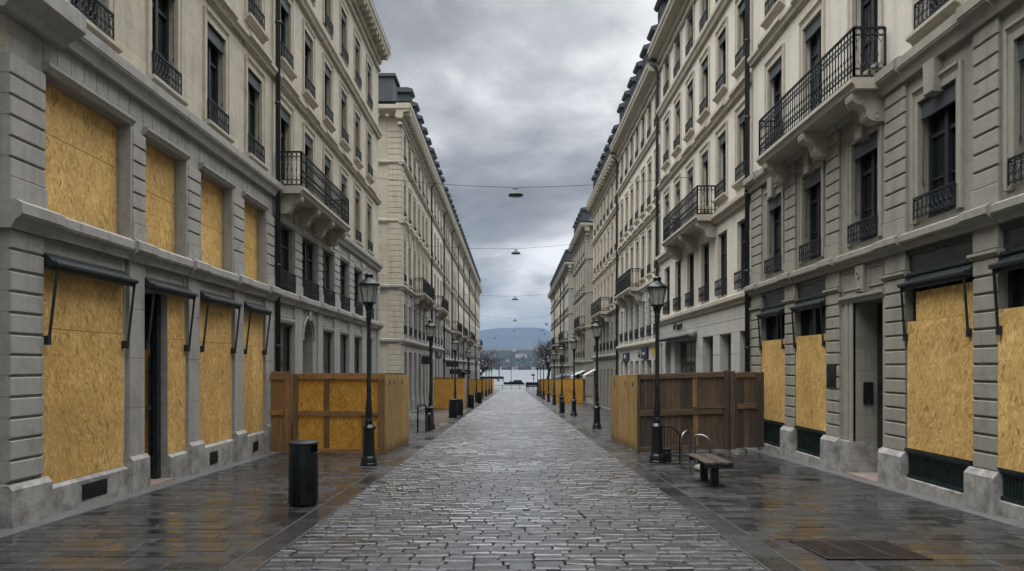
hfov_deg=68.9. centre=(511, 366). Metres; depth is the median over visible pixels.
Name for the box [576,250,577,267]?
window
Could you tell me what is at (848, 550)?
pavement grate
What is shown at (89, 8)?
window
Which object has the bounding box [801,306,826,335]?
shop window
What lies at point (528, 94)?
sky
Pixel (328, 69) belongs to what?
window
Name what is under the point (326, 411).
hoarding
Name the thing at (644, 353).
shop sign
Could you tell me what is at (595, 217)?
window
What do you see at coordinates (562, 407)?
litter bin
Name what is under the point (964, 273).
awning
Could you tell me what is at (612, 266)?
window
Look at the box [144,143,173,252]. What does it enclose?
osb boarding
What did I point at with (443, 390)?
hoarding
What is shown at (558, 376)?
awning
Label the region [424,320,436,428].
street lamp
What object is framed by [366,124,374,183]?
window
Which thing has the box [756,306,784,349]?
awning
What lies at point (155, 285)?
awning
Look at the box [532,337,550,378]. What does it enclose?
bare tree
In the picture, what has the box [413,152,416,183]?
window
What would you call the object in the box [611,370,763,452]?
hoarding
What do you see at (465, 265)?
apartment building
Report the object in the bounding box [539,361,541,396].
street lamp
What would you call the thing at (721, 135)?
window
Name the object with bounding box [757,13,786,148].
window
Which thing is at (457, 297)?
window
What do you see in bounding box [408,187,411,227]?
window
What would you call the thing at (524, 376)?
lake water
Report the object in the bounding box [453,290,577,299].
hanging lamp
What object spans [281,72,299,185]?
window
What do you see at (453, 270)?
window
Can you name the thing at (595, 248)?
window
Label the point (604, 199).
window
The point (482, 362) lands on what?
street lamp
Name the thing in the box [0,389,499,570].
pavement
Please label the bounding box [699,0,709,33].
window
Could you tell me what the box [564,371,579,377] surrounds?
awning
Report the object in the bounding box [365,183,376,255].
window
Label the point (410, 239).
window
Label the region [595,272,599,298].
window
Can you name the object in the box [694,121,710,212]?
window
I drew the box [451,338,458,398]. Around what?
street lamp
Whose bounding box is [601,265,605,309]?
window
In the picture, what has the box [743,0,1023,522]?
apartment building
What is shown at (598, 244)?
window
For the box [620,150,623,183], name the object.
window
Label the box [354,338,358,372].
shop window
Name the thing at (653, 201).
window
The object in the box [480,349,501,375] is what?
bare tree
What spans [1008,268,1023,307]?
shop window
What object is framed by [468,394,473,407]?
litter bin
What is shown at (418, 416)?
bike stand
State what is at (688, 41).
window
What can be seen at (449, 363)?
shop sign
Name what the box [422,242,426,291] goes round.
window
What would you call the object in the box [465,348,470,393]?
street lamp
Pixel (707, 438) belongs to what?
bike hoop
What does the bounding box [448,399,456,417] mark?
litter bin
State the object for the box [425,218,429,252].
window
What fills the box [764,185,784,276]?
window
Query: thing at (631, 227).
window
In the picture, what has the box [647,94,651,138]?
window
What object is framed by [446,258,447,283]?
window
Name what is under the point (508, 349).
shore hills
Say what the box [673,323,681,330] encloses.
shop sign
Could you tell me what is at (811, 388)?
osb boarding
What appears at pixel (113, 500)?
pavement edge
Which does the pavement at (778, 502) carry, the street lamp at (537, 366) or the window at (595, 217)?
the street lamp at (537, 366)
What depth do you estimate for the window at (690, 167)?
26.98 m
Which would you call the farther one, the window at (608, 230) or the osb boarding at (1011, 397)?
the window at (608, 230)
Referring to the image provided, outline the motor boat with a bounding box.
[504,380,524,384]
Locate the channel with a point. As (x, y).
(687, 454)
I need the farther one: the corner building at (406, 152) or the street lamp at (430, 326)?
the corner building at (406, 152)
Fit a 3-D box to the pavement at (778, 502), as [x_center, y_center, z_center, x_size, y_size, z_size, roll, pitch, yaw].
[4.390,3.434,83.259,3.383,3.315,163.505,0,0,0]
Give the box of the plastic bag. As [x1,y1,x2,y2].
[694,464,699,470]
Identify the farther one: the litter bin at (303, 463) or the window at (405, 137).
the window at (405, 137)
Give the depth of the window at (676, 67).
29.15 m
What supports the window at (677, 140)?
in the apartment building at (696, 49)
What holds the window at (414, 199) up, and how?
in the corner building at (406, 152)
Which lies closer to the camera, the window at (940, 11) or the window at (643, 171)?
the window at (940, 11)
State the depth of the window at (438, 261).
60.74 m
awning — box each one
[42,252,138,348]
[145,277,197,350]
[200,290,242,353]
[244,301,272,354]
[553,374,564,379]
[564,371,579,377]
[570,370,583,378]
[582,369,595,378]
[659,329,696,341]
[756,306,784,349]
[789,297,825,347]
[897,264,972,340]
[988,253,1023,334]
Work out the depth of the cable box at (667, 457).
16.20 m
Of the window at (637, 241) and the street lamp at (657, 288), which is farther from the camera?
the window at (637, 241)
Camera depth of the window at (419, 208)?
49.05 m
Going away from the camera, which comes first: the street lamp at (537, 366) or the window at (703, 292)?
the window at (703, 292)
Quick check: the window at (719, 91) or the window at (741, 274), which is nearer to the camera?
the window at (741, 274)
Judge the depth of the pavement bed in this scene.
8.70 m
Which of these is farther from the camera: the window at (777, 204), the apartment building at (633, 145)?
the apartment building at (633, 145)
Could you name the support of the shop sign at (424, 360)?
attached to the corner building at (406, 152)
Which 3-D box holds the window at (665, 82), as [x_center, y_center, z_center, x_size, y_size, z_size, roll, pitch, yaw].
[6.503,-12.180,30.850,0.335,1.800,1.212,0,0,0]
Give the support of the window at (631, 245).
in the apartment building at (633, 145)
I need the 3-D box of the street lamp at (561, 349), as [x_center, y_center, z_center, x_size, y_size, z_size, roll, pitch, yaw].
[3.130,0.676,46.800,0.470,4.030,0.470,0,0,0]
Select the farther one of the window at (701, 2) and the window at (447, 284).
the window at (447, 284)
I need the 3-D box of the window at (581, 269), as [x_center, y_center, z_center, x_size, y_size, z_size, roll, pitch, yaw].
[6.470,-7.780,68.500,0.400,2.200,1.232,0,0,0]
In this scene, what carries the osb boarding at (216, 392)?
attached to the corner building at (186, 86)
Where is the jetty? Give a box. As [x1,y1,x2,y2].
[480,376,503,380]
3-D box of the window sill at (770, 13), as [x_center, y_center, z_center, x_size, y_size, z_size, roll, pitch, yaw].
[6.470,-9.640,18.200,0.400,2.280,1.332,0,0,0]
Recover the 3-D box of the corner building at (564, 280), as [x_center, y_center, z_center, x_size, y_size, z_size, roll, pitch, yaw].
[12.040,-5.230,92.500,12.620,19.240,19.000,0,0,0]
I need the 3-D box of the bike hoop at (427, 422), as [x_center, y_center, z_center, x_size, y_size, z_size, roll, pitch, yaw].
[-2.855,1.959,25.775,0.252,0.714,0.094,0,0,-18]
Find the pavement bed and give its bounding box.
[50,422,1003,569]
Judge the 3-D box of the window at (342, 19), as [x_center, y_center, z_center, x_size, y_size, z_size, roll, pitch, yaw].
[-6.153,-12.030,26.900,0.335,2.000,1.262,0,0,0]
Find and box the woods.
[480,350,550,369]
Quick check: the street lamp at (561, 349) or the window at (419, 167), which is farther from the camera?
the window at (419, 167)
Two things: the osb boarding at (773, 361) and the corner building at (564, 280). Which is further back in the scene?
the corner building at (564, 280)
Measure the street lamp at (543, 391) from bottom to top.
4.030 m
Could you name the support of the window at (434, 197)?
in the apartment building at (440, 207)
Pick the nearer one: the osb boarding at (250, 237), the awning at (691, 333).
the osb boarding at (250, 237)
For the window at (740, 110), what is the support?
in the apartment building at (696, 49)
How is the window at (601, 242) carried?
in the apartment building at (601, 205)
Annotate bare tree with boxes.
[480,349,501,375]
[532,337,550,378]
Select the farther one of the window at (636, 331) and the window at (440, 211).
the window at (440, 211)
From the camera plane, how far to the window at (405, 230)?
42.47 m
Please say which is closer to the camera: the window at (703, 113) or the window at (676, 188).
the window at (703, 113)
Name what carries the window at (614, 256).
in the apartment building at (601, 205)
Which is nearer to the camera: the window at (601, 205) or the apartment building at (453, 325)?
the window at (601, 205)
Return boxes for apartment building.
[273,0,390,373]
[430,153,448,403]
[443,186,462,376]
[457,223,472,378]
[468,252,482,378]
[547,270,558,392]
[586,124,618,407]
[610,24,659,374]
[647,0,752,423]
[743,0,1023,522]
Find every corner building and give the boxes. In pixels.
[0,0,282,528]
[378,73,436,411]
[555,249,573,378]
[568,207,592,401]
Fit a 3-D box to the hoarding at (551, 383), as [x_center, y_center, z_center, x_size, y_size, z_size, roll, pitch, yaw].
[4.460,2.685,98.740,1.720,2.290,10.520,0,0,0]
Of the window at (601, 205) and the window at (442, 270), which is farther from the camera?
the window at (442, 270)
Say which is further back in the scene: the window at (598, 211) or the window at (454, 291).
the window at (454, 291)
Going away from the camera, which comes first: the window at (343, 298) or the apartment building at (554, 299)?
the window at (343, 298)
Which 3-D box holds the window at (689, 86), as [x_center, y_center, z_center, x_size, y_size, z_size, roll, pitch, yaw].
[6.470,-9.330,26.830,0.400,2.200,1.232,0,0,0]
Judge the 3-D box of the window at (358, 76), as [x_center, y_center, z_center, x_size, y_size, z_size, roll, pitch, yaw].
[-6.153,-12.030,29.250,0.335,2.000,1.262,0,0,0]
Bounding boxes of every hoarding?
[269,371,408,454]
[433,377,469,408]
[470,379,488,395]
[485,378,493,391]
[538,379,553,394]
[556,379,582,402]
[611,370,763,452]
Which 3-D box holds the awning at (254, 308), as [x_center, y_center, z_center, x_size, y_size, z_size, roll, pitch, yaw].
[-6.022,-0.880,17.450,0.395,1.200,1.460,0,0,0]
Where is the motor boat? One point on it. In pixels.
(517, 382)
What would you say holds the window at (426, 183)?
in the corner building at (406, 152)
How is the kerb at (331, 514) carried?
on the road
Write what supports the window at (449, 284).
in the apartment building at (453, 325)
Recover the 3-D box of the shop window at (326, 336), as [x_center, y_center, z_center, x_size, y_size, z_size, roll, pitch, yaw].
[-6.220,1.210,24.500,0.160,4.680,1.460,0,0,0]
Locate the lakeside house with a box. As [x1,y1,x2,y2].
[515,354,526,357]
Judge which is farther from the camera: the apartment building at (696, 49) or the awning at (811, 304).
the apartment building at (696, 49)
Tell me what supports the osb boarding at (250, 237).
attached to the corner building at (186, 86)
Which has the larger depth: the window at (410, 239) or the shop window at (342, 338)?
the window at (410, 239)
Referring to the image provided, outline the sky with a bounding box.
[372,0,657,331]
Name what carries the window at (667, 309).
in the apartment building at (696, 49)
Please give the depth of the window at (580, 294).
68.16 m
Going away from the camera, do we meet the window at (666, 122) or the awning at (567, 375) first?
the window at (666, 122)
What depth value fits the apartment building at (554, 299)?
110.03 m
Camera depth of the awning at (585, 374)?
57.72 m
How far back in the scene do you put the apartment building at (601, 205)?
50.31 m
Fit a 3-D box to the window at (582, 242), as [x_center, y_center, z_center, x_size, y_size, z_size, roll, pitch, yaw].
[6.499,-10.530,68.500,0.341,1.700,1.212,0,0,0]
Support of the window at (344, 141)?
in the apartment building at (334, 53)
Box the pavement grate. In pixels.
[789,540,932,560]
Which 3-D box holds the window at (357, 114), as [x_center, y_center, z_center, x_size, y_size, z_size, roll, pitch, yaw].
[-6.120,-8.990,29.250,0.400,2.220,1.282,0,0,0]
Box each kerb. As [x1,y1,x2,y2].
[219,393,804,570]
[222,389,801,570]
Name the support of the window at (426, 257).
in the corner building at (406, 152)
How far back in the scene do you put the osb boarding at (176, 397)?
13.48 m
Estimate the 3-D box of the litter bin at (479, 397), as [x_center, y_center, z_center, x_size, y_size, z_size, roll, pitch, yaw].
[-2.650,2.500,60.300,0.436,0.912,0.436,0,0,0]
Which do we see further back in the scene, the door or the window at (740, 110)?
the window at (740, 110)
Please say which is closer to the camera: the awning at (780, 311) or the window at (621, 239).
the awning at (780, 311)
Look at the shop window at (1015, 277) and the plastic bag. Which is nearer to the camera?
the shop window at (1015, 277)
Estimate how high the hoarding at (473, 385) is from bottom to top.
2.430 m
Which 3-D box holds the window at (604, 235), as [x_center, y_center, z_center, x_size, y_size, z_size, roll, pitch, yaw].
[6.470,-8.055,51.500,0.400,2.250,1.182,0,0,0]
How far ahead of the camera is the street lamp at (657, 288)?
16.03 m
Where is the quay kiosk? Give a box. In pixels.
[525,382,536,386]
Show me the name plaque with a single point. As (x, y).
(831, 370)
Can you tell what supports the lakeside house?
on the shore hills
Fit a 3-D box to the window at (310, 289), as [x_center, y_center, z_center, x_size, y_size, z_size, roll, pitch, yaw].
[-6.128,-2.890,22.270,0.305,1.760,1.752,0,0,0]
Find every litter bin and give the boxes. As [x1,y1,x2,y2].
[288,440,318,506]
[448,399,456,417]
[457,399,462,415]
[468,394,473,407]
[477,392,481,402]
[561,401,564,412]
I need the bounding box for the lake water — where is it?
[480,370,550,388]
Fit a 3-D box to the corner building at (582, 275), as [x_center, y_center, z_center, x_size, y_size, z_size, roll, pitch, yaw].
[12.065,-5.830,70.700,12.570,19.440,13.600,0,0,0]
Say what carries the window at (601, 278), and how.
in the apartment building at (601, 205)
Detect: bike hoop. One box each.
[426,413,431,431]
[679,430,695,469]
[688,434,711,474]
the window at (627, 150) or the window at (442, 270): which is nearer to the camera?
the window at (627, 150)
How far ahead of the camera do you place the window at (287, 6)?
20.37 m
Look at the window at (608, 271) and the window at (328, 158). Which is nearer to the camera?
the window at (328, 158)
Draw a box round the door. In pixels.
[877,304,882,451]
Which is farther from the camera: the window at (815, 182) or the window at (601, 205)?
the window at (601, 205)
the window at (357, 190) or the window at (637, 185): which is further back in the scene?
the window at (637, 185)
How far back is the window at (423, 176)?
51.18 m
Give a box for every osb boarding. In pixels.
[40,269,123,483]
[44,82,116,233]
[141,350,149,453]
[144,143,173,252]
[168,295,184,453]
[200,177,221,268]
[200,301,231,444]
[243,203,256,280]
[243,311,262,433]
[762,339,785,423]
[796,334,827,432]
[907,281,974,460]
[998,307,1023,471]
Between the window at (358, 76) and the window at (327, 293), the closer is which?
the window at (327, 293)
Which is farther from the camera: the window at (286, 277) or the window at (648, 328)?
the window at (648, 328)
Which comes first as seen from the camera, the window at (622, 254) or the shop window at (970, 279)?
the shop window at (970, 279)
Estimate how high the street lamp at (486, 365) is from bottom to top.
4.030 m
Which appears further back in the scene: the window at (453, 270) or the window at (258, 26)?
the window at (453, 270)
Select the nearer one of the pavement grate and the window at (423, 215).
the pavement grate
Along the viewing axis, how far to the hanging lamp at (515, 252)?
48.67 m
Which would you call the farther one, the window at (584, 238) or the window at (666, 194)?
the window at (584, 238)
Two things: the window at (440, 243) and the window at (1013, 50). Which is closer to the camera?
the window at (1013, 50)
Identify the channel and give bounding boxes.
[671,453,724,455]
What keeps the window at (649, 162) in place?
in the apartment building at (633, 145)
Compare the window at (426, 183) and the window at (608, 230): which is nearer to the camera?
the window at (608, 230)
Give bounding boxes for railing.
[663,425,680,463]
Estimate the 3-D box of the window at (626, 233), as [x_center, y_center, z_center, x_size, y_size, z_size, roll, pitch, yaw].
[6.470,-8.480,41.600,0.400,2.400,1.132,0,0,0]
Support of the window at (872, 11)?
in the apartment building at (888, 146)
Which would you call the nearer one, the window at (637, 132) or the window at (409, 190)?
the window at (637, 132)
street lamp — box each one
[357,273,379,465]
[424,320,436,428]
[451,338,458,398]
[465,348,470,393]
[474,354,478,401]
[480,359,483,398]
[485,362,487,396]
[488,364,490,394]
[490,366,492,392]
[536,363,538,395]
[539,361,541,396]
[542,359,545,398]
[546,355,550,401]
[551,351,556,404]
[558,345,565,400]
[569,337,578,415]
[591,320,602,428]
[646,276,667,462]
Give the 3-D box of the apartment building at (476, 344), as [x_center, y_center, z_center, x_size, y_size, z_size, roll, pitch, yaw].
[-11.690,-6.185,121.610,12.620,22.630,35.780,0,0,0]
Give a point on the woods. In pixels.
(529, 361)
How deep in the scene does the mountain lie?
5451.03 m
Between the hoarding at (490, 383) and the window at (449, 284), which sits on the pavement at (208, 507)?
the hoarding at (490, 383)
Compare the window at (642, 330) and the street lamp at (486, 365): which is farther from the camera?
the street lamp at (486, 365)
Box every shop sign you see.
[421,357,428,363]
[435,351,441,357]
[445,361,458,366]
[450,370,461,373]
[623,352,629,361]
[641,348,648,358]
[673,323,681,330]
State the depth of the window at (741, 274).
21.15 m
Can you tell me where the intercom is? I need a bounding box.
[863,382,872,403]
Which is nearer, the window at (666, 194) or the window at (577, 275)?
the window at (666, 194)
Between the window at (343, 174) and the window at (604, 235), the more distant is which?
the window at (604, 235)
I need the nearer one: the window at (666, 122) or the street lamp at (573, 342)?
the window at (666, 122)
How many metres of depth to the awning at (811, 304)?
15.77 m
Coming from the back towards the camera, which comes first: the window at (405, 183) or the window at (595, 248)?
the window at (595, 248)
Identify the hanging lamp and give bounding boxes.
[375,177,687,197]
[434,239,609,254]
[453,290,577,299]
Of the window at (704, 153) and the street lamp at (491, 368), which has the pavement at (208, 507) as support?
the street lamp at (491, 368)
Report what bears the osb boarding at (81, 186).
attached to the corner building at (186, 86)
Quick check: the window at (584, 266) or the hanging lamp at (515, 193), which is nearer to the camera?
the hanging lamp at (515, 193)
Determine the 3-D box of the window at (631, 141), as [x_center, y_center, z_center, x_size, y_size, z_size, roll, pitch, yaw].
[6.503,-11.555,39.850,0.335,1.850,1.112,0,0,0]
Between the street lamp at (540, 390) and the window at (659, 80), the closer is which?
the window at (659, 80)
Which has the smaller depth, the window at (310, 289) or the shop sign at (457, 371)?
the window at (310, 289)
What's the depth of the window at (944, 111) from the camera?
11.38 m
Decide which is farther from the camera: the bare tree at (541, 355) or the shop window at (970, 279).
the bare tree at (541, 355)
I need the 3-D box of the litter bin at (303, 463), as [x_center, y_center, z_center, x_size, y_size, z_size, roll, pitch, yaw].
[-2.960,1.506,10.600,0.436,0.912,0.436,0,0,0]
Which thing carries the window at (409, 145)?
in the corner building at (406, 152)
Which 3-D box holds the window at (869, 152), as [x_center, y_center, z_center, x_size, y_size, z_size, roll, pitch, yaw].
[6.498,-3.320,13.550,0.345,2.120,1.332,0,0,0]
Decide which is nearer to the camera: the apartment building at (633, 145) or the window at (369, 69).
the window at (369, 69)
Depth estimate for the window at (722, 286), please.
22.83 m
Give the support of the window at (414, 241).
in the corner building at (406, 152)
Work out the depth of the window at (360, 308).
29.67 m
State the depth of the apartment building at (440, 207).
60.68 m
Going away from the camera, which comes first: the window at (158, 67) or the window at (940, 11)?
the window at (940, 11)
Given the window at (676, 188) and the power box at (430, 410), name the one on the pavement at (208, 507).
the power box at (430, 410)
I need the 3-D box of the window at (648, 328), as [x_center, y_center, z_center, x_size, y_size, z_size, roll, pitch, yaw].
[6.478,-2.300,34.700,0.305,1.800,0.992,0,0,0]
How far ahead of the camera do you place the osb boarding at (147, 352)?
12.99 m
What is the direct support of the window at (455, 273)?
in the apartment building at (453, 325)
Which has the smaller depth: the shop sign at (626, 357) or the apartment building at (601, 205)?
the shop sign at (626, 357)
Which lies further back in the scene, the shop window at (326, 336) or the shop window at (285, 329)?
the shop window at (326, 336)
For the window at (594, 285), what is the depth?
57.62 m
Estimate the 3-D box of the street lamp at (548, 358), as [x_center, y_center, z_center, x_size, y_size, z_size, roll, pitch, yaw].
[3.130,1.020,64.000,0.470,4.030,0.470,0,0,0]
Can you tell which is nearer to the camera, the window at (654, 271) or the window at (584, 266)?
the window at (654, 271)
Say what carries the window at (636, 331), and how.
in the apartment building at (633, 145)
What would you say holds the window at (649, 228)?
in the apartment building at (633, 145)
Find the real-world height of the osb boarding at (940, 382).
2.492 m
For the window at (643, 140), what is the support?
in the apartment building at (633, 145)
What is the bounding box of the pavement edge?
[0,393,1023,537]
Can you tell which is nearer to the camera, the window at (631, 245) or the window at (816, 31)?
the window at (816, 31)
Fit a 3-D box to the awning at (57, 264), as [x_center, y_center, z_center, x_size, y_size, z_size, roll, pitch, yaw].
[-6.022,-0.880,10.620,0.395,1.200,2.080,0,0,0]
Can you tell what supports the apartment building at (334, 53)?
on the ground
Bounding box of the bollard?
[559,394,560,412]
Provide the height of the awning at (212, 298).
1.200 m
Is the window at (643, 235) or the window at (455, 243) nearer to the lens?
the window at (643, 235)
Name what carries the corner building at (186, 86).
on the ground
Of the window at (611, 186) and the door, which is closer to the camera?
the door
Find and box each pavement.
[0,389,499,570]
[524,389,1023,570]
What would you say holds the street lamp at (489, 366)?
on the pavement at (208, 507)
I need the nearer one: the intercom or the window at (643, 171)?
the intercom
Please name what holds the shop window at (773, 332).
in the apartment building at (888, 146)
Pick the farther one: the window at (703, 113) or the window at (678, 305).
the window at (678, 305)
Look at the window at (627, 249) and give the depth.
41.70 m
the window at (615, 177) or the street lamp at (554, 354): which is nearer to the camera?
the window at (615, 177)
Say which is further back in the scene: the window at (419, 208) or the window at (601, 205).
the window at (601, 205)
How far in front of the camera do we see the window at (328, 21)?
25.00 m
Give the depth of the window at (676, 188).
28.97 m
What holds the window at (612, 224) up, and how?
in the apartment building at (601, 205)
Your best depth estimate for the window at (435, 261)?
58.87 m
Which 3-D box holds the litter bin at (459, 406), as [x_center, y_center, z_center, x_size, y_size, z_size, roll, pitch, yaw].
[-2.720,2.089,38.600,0.414,0.866,0.414,0,0,0]
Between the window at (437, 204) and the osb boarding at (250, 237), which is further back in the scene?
the window at (437, 204)
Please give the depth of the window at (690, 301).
27.17 m
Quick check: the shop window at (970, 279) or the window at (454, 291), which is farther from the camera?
the window at (454, 291)
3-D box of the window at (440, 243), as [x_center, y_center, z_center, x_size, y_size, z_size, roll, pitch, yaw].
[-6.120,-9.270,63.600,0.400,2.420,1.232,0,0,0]
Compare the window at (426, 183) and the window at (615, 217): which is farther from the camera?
the window at (426, 183)
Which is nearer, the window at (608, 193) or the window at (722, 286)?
the window at (722, 286)
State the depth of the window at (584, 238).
66.16 m
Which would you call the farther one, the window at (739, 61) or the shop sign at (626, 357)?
the shop sign at (626, 357)
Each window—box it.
[67,0,122,53]
[146,0,188,106]
[203,0,238,143]
[243,29,272,171]
[244,0,269,43]
[274,226,295,292]
[274,324,289,371]
[281,0,297,80]
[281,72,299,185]
[301,103,320,195]
[301,239,318,300]
[302,18,318,109]
[322,52,336,132]
[322,128,338,183]
[322,251,334,305]
[323,0,333,39]
[323,332,329,372]
[339,0,348,66]
[339,80,351,152]
[339,149,352,237]
[339,262,349,310]
[340,335,345,372]
[353,167,365,247]
[354,27,361,90]
[354,104,363,169]
[354,270,362,315]
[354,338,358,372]
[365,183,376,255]
[366,53,372,110]
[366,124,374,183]
[403,129,406,163]
[403,179,406,220]
[403,216,408,285]
[408,141,411,173]
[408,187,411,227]
[408,224,413,289]
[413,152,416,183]
[413,196,416,234]
[413,230,418,291]
[417,237,422,291]
[418,162,420,190]
[418,204,420,236]
[422,171,424,198]
[422,211,424,245]
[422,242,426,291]
[425,179,427,204]
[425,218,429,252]
[425,248,429,281]
[434,197,436,218]
[434,232,436,260]
[434,261,437,306]
[437,204,439,224]
[437,237,439,265]
[437,266,440,306]
[440,211,441,229]
[440,243,441,269]
[440,270,443,306]
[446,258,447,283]
[446,284,448,325]
[448,284,450,326]
[453,270,455,293]
[453,291,455,330]
[455,243,456,259]
[455,273,456,295]
[455,297,457,330]
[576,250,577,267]
[576,275,577,298]
[579,294,582,325]
[580,269,582,293]
[581,242,582,261]
[581,291,584,323]
[582,266,584,290]
[583,238,584,257]
[592,275,596,310]
[593,246,596,275]
[594,212,596,236]
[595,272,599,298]
[596,242,599,273]
[597,207,599,231]
[598,268,602,309]
[599,237,602,270]
[600,201,602,226]
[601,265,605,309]
[602,232,605,265]
[603,195,605,221]
[604,261,609,309]
[605,227,609,262]
[606,188,609,216]
[608,256,613,306]
[609,221,613,257]
[610,181,613,210]
[612,252,615,304]
[613,217,615,254]
[614,177,615,203]
[617,244,623,275]
[618,198,623,242]
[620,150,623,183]
[622,238,628,271]
[623,191,628,237]
[625,140,628,175]
[627,232,633,285]
[628,183,633,231]
[629,130,633,167]
[632,227,639,285]
[633,174,639,225]
[634,304,638,338]
[635,120,639,158]
[637,220,645,282]
[639,165,645,219]
[640,107,645,148]
[640,302,644,337]
[643,212,652,278]
[645,155,651,211]
[646,302,651,335]
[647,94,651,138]
[650,204,659,274]
[651,144,659,204]
[653,80,659,126]
[659,171,670,245]
[661,110,670,170]
[663,44,669,97]
[663,268,669,314]
[669,157,681,229]
[671,91,681,157]
[673,21,681,79]
[673,261,680,310]
[681,140,694,195]
[683,70,694,142]
[685,0,694,58]
[685,252,693,306]
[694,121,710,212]
[696,45,709,124]
[698,243,708,301]
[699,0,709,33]
[710,99,728,205]
[712,16,727,103]
[715,232,726,295]
[728,72,750,190]
[731,0,744,78]
[734,220,744,289]
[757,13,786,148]
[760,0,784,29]
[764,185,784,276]
[766,314,785,340]
[790,0,825,119]
[798,159,824,264]
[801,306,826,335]
[846,122,882,247]
[847,0,883,78]
[905,0,964,46]
[911,59,963,224]
[913,277,974,320]
[1003,14,1023,191]
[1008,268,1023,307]
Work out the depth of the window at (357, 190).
29.59 m
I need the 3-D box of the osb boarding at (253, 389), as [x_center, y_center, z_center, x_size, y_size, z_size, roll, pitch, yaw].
[-6.069,0.130,17.465,0.027,2.832,1.402,0,0,0]
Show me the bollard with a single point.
(559, 403)
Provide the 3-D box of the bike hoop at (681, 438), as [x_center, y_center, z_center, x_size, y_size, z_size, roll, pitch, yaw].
[3.540,1.686,15.000,0.461,0.833,0.084,0,0,-32]
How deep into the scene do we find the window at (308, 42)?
22.40 m
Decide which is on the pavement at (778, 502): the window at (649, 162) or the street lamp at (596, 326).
the street lamp at (596, 326)
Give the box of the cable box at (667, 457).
[663,448,671,461]
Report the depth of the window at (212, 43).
15.45 m
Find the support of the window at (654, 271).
in the apartment building at (633, 145)
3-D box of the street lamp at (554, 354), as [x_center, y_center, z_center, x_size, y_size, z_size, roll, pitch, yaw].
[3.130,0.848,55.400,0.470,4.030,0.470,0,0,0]
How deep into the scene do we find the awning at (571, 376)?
65.89 m
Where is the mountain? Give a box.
[480,327,550,347]
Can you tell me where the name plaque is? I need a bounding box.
[827,364,835,387]
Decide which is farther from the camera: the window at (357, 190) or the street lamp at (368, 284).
the window at (357, 190)
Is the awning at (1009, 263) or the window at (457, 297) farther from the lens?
the window at (457, 297)
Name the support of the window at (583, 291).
in the corner building at (582, 275)
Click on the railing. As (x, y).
(664, 426)
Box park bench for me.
[688,453,732,486]
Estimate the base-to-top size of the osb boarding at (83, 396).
2.832 m
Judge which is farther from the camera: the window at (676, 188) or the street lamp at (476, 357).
the street lamp at (476, 357)
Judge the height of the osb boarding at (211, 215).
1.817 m
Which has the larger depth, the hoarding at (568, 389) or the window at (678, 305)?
the hoarding at (568, 389)
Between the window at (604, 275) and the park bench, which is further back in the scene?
the window at (604, 275)
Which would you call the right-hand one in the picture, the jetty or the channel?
the channel
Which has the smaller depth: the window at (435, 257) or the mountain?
the window at (435, 257)
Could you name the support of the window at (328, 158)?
in the apartment building at (334, 53)
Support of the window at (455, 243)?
in the apartment building at (453, 325)
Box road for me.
[256,389,767,570]
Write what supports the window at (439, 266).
in the apartment building at (440, 207)
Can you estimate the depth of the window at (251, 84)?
17.65 m
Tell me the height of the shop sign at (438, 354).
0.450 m
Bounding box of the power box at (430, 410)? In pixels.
[427,407,433,430]
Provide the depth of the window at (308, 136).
22.38 m
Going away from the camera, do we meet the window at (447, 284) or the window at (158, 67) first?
the window at (158, 67)
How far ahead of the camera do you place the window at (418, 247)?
48.57 m
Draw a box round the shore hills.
[480,348,550,369]
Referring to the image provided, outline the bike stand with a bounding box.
[416,404,426,431]
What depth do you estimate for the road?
9.76 m

